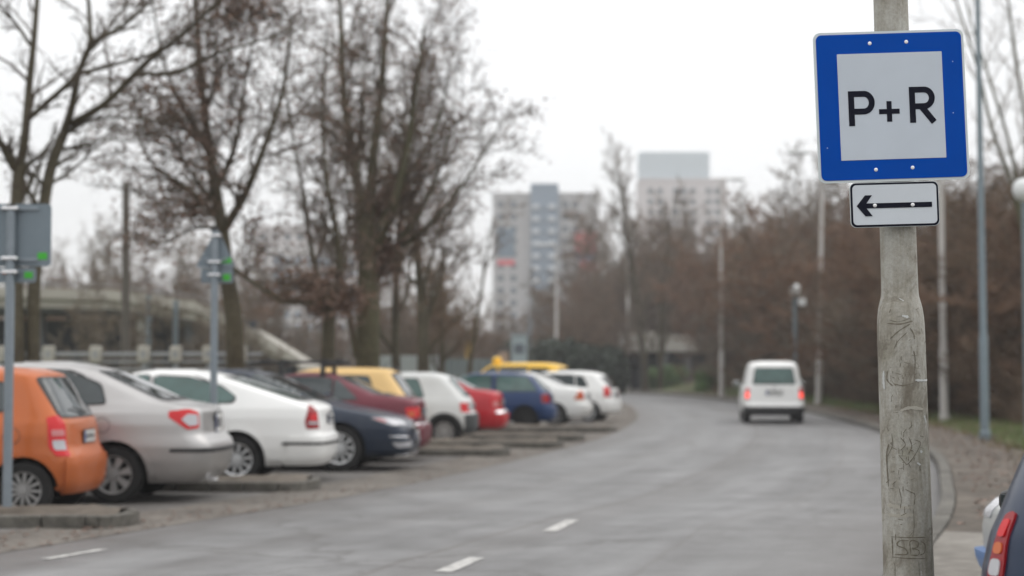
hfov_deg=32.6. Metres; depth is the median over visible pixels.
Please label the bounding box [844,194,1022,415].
bare tree
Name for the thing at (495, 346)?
bare tree
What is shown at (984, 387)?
street lamp
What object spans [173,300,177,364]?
post
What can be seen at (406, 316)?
bare tree
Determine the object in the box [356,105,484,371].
bare tree
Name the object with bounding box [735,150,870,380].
bare tree
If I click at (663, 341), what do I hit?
bare tree
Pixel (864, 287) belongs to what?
bare tree
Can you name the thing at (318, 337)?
bare tree
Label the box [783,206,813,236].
bare tree
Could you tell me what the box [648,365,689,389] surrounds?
bush
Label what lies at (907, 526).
lamp pole
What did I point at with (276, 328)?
bare tree
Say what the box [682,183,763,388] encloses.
bare tree
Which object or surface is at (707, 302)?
bare tree
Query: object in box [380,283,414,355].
bare tree
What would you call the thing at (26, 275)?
supplementary plate
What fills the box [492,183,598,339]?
tower block
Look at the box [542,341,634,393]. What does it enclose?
bush
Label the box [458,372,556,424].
parked car
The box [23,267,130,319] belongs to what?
bare tree
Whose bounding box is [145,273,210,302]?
bare tree
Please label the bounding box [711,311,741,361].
bare tree
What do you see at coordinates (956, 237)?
bare tree
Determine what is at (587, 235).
bare tree
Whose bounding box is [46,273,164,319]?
bare tree
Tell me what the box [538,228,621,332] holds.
bare tree
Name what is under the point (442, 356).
bare tree
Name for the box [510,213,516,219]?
window
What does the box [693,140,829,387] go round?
bare tree
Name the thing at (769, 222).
bare tree
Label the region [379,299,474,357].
bare tree
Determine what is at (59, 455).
parked car
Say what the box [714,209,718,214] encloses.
window
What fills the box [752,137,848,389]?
bare tree
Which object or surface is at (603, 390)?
parked car
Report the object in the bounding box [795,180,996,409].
bare tree
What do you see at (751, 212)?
bare tree
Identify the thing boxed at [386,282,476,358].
bare tree
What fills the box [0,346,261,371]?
railing
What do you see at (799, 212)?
bare tree
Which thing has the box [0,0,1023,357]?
sky
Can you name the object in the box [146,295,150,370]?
post
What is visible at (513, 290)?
window
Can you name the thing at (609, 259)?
bare tree
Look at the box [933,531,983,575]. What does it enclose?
pavement
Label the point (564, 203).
window
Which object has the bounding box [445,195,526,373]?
bare tree
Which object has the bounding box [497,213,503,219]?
window
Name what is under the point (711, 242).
bare tree
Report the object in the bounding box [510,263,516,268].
window
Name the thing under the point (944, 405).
street lamp
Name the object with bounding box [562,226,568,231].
window
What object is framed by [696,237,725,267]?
bare tree
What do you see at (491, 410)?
parked car
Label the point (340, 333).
bare tree
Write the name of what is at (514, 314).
window
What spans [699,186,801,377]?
bare tree
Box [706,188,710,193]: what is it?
window
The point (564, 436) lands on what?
kerb island
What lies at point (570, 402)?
parked car
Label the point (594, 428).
kerb island
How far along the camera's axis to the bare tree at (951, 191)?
96.33 m
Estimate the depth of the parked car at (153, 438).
19.00 m
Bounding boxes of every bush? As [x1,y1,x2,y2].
[495,338,550,362]
[527,336,594,362]
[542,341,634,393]
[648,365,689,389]
[694,363,733,390]
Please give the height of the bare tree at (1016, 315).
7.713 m
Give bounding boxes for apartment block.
[255,225,323,322]
[267,248,357,366]
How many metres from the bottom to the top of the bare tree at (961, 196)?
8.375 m
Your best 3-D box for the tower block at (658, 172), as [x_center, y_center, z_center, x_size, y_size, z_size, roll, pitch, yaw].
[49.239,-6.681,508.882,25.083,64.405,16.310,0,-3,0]
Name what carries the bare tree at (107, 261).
on the left verge
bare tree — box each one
[0,0,303,362]
[0,256,70,319]
[0,258,148,319]
[23,265,66,319]
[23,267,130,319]
[46,210,142,290]
[46,237,155,373]
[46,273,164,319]
[49,236,112,319]
[66,0,391,368]
[73,259,207,319]
[75,210,148,319]
[79,230,121,317]
[90,251,157,319]
[102,223,249,372]
[111,258,156,295]
[114,221,208,301]
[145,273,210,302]
[162,279,278,323]
[165,231,296,344]
[166,237,242,301]
[174,0,425,367]
[180,260,210,298]
[184,235,287,332]
[188,255,289,373]
[234,232,298,346]
[249,0,554,367]
[257,314,321,357]
[259,319,285,343]
[261,276,320,345]
[279,322,343,358]
[285,311,354,366]
[302,326,343,358]
[308,319,355,366]
[335,274,432,366]
[340,336,355,366]
[343,41,481,371]
[346,275,415,365]
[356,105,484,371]
[379,254,485,358]
[379,293,416,354]
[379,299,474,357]
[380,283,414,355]
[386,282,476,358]
[402,309,486,354]
[406,180,494,373]
[436,317,495,355]
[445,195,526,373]
[450,314,499,358]
[455,298,530,362]
[476,308,528,352]
[481,322,506,356]
[500,307,516,345]
[501,314,606,345]
[502,288,566,343]
[515,311,528,353]
[518,190,617,335]
[520,278,612,353]
[532,192,686,329]
[535,270,622,325]
[536,286,638,357]
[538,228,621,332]
[543,220,638,339]
[547,280,638,349]
[549,297,595,327]
[558,240,702,344]
[560,223,656,330]
[565,252,658,331]
[575,313,638,379]
[583,238,690,343]
[584,190,708,315]
[585,229,698,344]
[591,240,624,277]
[593,125,673,390]
[595,200,712,334]
[607,226,711,312]
[608,201,707,293]
[613,206,717,290]
[613,206,717,334]
[627,175,686,389]
[640,245,735,387]
[641,209,761,328]
[646,224,816,395]
[672,206,816,391]
[674,237,805,361]
[675,226,780,372]
[676,196,847,372]
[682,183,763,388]
[686,236,704,260]
[691,192,757,378]
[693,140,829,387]
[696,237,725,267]
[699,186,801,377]
[700,227,1002,377]
[702,216,750,257]
[703,219,784,359]
[704,226,862,367]
[707,182,868,355]
[707,217,803,346]
[711,183,813,373]
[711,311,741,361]
[712,185,849,388]
[714,211,754,246]
[734,188,806,377]
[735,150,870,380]
[739,201,840,288]
[747,230,988,392]
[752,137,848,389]
[752,245,828,372]
[763,182,876,383]
[774,183,856,278]
[783,157,1022,387]
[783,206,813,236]
[787,247,877,403]
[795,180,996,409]
[796,208,961,371]
[799,194,976,386]
[800,227,859,384]
[806,221,949,389]
[807,183,849,255]
[807,210,919,385]
[826,231,987,412]
[834,182,1005,258]
[835,184,954,270]
[840,217,1020,410]
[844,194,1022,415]
[848,139,1019,335]
[852,186,1007,347]
[854,157,1023,415]
[855,187,1023,414]
[870,174,1019,379]
[909,0,1023,240]
[916,217,971,248]
[917,186,988,238]
[917,233,1022,404]
[918,179,1020,390]
[918,203,1023,410]
[925,180,966,229]
[926,189,1023,406]
[951,170,1022,372]
[953,201,1021,293]
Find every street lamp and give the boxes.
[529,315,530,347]
[537,243,557,339]
[611,222,629,389]
[719,177,744,395]
[787,150,823,404]
[938,180,949,421]
[975,0,990,441]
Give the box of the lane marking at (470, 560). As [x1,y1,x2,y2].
[436,519,577,571]
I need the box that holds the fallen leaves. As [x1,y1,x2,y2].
[0,405,1022,548]
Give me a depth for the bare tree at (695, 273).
95.57 m
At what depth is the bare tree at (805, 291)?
83.17 m
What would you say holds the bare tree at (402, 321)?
on the left verge
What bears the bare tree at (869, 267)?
on the grass verge at (679, 389)
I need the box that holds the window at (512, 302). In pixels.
[510,300,516,305]
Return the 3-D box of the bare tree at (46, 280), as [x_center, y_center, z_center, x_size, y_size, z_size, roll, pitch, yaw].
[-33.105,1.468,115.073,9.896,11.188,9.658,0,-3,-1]
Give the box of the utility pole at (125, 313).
[120,183,129,372]
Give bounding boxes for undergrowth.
[680,336,1023,424]
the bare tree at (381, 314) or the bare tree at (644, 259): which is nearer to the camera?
the bare tree at (381, 314)
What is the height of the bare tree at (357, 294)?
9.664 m
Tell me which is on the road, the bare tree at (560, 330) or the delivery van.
the delivery van
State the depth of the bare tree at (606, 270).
142.49 m
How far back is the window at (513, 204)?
411.27 m
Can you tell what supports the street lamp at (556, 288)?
on the road
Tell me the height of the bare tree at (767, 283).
7.123 m
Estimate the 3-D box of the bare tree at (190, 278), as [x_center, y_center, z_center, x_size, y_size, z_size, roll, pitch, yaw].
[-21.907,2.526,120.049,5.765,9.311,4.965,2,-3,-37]
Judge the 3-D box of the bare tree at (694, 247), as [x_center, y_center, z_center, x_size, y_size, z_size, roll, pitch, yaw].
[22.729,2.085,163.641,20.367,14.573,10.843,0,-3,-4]
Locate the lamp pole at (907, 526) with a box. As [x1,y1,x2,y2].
[873,0,933,575]
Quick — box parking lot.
[0,417,598,532]
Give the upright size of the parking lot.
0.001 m
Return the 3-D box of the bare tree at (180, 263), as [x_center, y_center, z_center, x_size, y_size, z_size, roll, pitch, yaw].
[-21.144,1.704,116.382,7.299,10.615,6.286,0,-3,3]
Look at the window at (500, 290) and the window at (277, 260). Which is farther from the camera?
the window at (500, 290)
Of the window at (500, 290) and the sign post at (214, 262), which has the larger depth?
the window at (500, 290)
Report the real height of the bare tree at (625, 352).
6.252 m
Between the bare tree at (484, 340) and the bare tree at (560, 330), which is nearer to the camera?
the bare tree at (484, 340)
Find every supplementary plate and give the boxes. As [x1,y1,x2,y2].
[0,268,35,282]
[201,268,232,282]
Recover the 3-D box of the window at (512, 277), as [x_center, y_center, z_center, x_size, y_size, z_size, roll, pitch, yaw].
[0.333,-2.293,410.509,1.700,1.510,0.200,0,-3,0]
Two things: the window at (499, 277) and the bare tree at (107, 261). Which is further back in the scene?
the window at (499, 277)
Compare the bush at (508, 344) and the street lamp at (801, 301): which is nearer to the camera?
the street lamp at (801, 301)
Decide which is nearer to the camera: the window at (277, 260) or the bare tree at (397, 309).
the bare tree at (397, 309)
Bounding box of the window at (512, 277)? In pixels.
[510,275,516,280]
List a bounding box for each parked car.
[0,348,106,505]
[0,361,235,503]
[132,369,339,474]
[204,369,419,471]
[251,359,431,461]
[297,356,414,396]
[400,372,478,438]
[449,375,509,431]
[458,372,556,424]
[517,372,592,424]
[540,371,621,421]
[974,496,999,567]
[981,454,1023,575]
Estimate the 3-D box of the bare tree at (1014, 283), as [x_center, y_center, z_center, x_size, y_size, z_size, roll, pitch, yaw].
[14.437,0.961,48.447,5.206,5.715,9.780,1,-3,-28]
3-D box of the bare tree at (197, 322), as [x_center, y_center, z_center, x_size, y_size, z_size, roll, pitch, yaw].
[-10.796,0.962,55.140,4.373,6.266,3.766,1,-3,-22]
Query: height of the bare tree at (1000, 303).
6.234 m
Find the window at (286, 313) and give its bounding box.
[283,311,289,317]
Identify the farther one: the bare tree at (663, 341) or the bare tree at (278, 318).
the bare tree at (663, 341)
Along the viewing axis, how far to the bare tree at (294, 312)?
118.95 m
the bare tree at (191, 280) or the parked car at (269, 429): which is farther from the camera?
the bare tree at (191, 280)
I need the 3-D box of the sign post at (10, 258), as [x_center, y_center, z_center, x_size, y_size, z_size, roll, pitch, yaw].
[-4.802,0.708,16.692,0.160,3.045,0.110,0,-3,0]
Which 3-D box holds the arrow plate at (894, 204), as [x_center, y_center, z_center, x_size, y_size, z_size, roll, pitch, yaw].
[1.514,-0.331,6.915,0.353,0.178,0.016,-2,-3,-1]
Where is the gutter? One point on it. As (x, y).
(157, 518)
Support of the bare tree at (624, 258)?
on the ground at (403, 485)
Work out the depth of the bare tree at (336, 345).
106.34 m
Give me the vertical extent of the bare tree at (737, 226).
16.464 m
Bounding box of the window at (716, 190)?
[714,188,718,193]
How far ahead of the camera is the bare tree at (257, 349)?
56.75 m
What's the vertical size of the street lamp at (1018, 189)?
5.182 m
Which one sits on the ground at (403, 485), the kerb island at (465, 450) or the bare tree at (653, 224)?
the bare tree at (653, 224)
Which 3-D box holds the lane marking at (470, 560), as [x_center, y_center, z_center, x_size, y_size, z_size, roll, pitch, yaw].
[-0.755,1.977,11.507,0.193,0.001,11.000,-1,-3,14]
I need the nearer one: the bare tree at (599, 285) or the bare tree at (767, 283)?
the bare tree at (767, 283)
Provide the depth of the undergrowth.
50.56 m
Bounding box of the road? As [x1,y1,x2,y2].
[0,392,940,575]
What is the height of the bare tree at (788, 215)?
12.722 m
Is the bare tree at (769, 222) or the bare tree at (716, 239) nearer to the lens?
the bare tree at (769, 222)
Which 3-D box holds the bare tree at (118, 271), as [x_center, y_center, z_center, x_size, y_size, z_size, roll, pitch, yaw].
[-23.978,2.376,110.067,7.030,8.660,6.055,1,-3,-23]
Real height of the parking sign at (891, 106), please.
0.600 m
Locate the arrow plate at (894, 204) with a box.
[849,181,939,227]
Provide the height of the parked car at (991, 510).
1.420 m
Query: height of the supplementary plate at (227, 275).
0.180 m
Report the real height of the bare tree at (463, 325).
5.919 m
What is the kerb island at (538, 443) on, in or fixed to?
on the parking lot
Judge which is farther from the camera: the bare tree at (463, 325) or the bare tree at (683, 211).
the bare tree at (683, 211)
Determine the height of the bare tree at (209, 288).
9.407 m
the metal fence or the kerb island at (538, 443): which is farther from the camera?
the metal fence
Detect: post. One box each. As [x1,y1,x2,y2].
[1,203,20,506]
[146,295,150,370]
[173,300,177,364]
[207,227,221,404]
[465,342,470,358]
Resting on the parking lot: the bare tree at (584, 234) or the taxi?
the taxi
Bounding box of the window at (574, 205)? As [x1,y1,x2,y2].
[571,201,578,207]
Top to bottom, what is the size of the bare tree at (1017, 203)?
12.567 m
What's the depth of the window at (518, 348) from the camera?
104.44 m
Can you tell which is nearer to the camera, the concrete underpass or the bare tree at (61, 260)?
the bare tree at (61, 260)
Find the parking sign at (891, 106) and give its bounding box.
[813,29,969,183]
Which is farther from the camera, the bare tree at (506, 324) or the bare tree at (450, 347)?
the bare tree at (506, 324)
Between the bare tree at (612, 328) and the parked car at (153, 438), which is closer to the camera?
the parked car at (153, 438)
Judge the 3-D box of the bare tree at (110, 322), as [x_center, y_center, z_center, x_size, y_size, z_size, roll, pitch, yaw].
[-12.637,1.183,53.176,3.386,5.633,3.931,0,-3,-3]
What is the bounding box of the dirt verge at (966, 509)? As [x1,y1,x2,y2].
[632,390,1023,531]
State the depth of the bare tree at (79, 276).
100.62 m
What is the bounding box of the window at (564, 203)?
[562,201,568,207]
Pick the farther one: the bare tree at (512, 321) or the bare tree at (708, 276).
the bare tree at (512, 321)
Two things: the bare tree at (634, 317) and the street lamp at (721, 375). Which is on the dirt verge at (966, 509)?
the street lamp at (721, 375)
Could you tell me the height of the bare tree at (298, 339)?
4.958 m
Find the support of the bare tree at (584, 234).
on the ground at (403, 485)
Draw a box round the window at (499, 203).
[497,201,503,207]
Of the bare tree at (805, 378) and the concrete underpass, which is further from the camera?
the concrete underpass
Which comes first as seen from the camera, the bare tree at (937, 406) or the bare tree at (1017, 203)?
the bare tree at (1017, 203)
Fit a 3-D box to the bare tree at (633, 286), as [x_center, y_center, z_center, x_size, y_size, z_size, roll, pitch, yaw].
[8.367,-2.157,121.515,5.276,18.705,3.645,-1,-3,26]
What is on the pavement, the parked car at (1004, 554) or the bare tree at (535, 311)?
the parked car at (1004, 554)
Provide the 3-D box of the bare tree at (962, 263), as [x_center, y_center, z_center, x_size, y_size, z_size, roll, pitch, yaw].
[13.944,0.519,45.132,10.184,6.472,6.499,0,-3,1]
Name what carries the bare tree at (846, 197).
on the grass verge at (679, 389)
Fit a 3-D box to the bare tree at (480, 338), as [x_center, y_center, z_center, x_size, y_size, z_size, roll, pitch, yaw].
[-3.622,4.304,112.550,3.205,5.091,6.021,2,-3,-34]
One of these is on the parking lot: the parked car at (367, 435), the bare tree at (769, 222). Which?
the parked car at (367, 435)
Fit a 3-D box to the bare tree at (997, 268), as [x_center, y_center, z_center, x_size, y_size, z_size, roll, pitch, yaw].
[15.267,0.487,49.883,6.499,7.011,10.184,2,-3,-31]
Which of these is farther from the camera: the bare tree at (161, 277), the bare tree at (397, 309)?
the bare tree at (161, 277)
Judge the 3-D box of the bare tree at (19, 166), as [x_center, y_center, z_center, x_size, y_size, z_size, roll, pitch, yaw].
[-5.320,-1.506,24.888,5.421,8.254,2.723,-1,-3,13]
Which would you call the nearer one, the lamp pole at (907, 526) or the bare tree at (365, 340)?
the lamp pole at (907, 526)
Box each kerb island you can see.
[0,504,138,528]
[87,474,320,491]
[412,444,509,456]
[428,437,563,448]
[462,431,584,440]
[479,424,616,432]
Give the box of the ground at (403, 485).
[0,389,956,553]
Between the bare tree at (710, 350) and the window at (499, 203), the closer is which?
the bare tree at (710, 350)
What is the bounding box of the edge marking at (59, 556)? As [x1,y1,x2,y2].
[41,549,105,558]
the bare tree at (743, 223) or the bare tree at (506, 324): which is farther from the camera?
the bare tree at (506, 324)
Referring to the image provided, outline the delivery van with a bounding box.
[733,361,804,422]
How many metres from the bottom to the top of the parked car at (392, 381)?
1.702 m
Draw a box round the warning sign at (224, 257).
[197,231,234,267]
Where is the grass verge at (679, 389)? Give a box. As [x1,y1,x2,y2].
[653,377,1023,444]
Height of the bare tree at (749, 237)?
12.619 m
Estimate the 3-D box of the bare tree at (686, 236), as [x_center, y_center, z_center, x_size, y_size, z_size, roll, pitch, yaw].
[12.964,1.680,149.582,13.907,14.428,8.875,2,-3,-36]
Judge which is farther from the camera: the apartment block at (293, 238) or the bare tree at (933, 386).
the apartment block at (293, 238)
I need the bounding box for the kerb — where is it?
[629,391,955,575]
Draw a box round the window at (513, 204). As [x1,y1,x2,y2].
[510,201,516,207]
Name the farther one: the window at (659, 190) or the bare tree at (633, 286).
the window at (659, 190)
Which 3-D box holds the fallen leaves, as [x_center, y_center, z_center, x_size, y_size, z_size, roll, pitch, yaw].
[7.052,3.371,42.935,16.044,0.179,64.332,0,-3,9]
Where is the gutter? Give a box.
[0,403,637,552]
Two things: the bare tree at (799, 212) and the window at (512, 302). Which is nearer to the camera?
the bare tree at (799, 212)
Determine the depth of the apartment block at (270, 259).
380.50 m
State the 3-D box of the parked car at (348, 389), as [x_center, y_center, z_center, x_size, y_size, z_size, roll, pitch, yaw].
[-3.462,1.967,28.214,4.308,1.622,2.040,0,-3,3]
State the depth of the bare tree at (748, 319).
81.76 m
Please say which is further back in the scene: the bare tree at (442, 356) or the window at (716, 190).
the window at (716, 190)
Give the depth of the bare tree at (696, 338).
112.45 m
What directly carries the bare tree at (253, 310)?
on the left verge
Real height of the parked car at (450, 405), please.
1.420 m
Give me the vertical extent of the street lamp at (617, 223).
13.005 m
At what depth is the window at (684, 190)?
501.81 m
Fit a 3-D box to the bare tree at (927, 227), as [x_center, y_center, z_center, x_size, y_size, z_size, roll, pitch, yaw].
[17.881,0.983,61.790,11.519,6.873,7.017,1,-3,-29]
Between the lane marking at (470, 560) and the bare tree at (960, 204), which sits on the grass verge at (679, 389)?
the bare tree at (960, 204)
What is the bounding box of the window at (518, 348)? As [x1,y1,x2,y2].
[514,344,523,352]
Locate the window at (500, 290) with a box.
[497,287,503,293]
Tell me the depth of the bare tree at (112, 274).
106.19 m
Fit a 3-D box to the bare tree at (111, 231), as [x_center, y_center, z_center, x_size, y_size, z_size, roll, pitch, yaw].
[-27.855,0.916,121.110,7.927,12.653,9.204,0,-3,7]
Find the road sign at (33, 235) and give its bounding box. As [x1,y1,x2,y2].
[0,204,51,265]
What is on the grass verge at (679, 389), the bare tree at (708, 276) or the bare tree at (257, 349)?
the bare tree at (708, 276)
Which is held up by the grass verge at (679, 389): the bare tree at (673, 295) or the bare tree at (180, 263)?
the bare tree at (673, 295)
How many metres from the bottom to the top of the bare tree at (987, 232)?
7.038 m
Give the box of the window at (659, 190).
[657,188,661,193]
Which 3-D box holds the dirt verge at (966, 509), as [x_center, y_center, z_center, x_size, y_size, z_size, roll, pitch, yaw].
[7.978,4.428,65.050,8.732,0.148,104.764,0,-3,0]
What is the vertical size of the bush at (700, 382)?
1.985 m
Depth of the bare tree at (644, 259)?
140.88 m
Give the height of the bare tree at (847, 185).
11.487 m
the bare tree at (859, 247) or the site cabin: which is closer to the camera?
the bare tree at (859, 247)
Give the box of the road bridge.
[0,283,320,374]
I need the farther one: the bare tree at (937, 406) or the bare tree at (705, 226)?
the bare tree at (705, 226)
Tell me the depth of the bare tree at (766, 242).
100.13 m
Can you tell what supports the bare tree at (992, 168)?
on the grass verge at (679, 389)
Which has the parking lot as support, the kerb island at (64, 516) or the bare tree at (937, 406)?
the kerb island at (64, 516)
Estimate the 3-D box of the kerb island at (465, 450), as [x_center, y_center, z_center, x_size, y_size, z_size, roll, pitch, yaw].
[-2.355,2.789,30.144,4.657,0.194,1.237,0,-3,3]
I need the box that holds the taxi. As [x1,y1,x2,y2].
[480,357,568,373]
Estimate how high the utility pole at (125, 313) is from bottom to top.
6.301 m
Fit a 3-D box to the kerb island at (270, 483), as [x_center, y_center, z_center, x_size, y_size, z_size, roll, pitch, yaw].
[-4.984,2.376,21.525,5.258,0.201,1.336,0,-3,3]
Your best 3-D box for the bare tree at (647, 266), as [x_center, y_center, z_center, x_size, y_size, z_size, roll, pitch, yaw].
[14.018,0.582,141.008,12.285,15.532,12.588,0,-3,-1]
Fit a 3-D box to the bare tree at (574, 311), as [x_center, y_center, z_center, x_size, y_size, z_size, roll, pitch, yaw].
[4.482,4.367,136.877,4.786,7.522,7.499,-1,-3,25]
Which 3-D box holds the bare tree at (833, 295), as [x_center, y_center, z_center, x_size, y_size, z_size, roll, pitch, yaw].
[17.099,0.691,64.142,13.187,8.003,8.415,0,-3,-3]
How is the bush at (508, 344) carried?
on the ground at (403, 485)
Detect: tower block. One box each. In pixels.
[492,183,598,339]
[636,152,726,270]
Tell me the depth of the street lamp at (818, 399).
69.80 m
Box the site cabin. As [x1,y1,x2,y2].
[510,333,527,362]
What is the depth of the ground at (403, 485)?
20.18 m
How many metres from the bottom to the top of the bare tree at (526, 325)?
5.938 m
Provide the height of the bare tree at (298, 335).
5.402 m
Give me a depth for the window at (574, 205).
411.27 m
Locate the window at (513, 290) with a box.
[510,287,516,293]
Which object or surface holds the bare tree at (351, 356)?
on the left verge
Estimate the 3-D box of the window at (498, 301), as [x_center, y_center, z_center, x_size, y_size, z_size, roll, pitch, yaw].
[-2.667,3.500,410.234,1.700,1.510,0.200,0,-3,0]
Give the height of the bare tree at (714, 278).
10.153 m
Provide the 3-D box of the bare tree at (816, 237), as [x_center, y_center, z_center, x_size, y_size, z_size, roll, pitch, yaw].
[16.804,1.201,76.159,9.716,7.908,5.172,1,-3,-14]
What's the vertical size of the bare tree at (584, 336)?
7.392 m
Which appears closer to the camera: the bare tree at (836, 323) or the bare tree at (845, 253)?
the bare tree at (836, 323)
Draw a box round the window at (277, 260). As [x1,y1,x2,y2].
[272,258,279,264]
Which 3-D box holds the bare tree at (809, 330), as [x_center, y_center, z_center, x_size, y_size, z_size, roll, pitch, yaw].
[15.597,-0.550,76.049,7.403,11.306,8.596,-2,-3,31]
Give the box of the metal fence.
[380,355,494,376]
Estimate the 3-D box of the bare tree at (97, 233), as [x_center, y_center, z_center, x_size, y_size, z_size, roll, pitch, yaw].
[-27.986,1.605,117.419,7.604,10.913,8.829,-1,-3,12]
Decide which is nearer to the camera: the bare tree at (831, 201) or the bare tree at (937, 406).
the bare tree at (937, 406)
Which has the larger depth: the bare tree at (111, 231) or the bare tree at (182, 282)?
the bare tree at (111, 231)
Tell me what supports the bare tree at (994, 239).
on the grass verge at (679, 389)
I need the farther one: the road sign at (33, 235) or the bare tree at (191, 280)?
the bare tree at (191, 280)
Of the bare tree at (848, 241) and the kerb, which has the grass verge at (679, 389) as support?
the bare tree at (848, 241)
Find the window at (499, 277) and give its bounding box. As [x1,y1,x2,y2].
[497,275,503,280]
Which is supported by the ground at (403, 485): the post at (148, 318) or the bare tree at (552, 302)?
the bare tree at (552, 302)
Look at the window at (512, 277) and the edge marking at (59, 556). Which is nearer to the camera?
the edge marking at (59, 556)
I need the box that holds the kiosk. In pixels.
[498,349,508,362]
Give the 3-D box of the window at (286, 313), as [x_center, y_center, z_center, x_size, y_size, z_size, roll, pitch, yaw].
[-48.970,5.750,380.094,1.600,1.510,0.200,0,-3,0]
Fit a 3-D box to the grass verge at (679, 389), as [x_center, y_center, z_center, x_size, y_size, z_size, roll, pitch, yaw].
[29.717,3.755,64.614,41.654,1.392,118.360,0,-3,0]
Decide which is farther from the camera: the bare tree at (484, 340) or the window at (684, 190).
the window at (684, 190)
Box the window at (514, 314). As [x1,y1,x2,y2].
[510,312,516,317]
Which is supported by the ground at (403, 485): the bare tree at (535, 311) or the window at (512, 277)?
the bare tree at (535, 311)
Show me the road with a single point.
(667, 485)
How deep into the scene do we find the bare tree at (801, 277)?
69.47 m
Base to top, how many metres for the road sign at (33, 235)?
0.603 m
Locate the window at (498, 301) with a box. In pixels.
[497,300,503,305]
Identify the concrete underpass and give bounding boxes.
[611,332,728,389]
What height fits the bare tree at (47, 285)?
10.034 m
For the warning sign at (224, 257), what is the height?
0.481 m
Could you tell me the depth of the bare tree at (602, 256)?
152.98 m
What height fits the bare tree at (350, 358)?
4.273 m
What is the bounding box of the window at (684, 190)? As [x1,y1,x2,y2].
[682,188,686,193]
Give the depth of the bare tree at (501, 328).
112.18 m
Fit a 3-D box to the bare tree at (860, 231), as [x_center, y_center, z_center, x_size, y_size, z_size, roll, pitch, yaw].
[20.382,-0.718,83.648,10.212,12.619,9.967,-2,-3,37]
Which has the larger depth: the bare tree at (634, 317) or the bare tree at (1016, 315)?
the bare tree at (634, 317)
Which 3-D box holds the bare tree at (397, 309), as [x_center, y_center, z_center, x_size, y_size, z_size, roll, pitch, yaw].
[-2.671,-1.469,45.857,3.402,10.173,5.004,-1,-3,14]
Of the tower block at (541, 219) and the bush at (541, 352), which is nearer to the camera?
the bush at (541, 352)
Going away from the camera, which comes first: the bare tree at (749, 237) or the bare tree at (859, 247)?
the bare tree at (859, 247)
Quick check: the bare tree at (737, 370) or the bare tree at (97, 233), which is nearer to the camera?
the bare tree at (737, 370)
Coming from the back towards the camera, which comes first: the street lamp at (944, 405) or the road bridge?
the road bridge
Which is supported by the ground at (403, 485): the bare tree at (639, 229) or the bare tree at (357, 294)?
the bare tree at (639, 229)
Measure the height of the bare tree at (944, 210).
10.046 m

